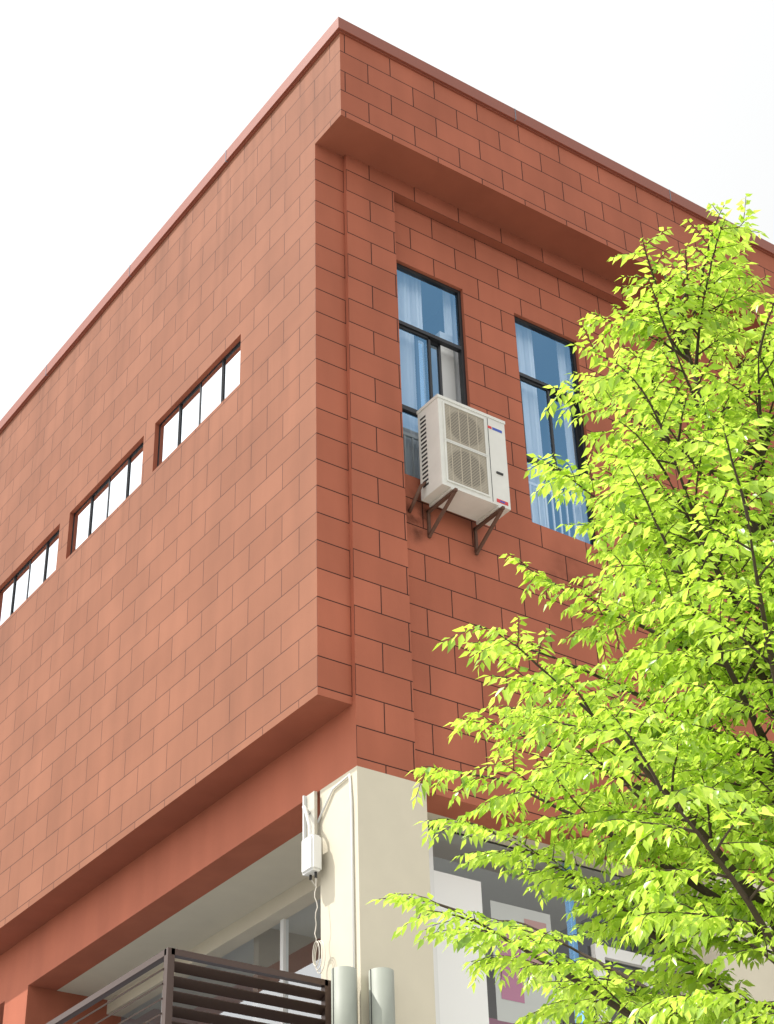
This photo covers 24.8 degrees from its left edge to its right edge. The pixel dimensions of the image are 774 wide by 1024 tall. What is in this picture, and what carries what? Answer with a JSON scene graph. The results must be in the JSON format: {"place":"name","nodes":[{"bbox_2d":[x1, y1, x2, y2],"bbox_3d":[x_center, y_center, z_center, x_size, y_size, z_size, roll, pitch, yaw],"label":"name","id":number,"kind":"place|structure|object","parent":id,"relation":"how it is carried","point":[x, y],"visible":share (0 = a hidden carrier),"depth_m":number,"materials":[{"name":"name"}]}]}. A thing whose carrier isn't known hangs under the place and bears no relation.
{"place":"outdoors","nodes":[
{"label":"outdoors","id":0,"kind":"place"},
{"bbox_2d":[0,0,773,419],"label":"sky","id":1,"kind":"structure","parent":0,"point":[113,112],"materials":[{"name":"white"}]},
{"label":"ground","id":2,"kind":"structure","parent":0,"visible":0},
{"bbox_2d":[0,17,773,1023],"bbox_3d":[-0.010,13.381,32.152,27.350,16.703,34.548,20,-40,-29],"label":"building","id":3,"kind":"structure","parent":2,"relation":"on","point":[276,429],"depth_m":18.17,"materials":[{"name":"tile"}]},
{"bbox_2d":[365,193,773,1023],"bbox_3d":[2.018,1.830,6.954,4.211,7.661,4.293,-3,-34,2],"label":"tree","id":4,"kind":"object","parent":2,"relation":"on","point":[705,769],"visible":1,"depth_m":7.26,"materials":[{"name":"green plant"}]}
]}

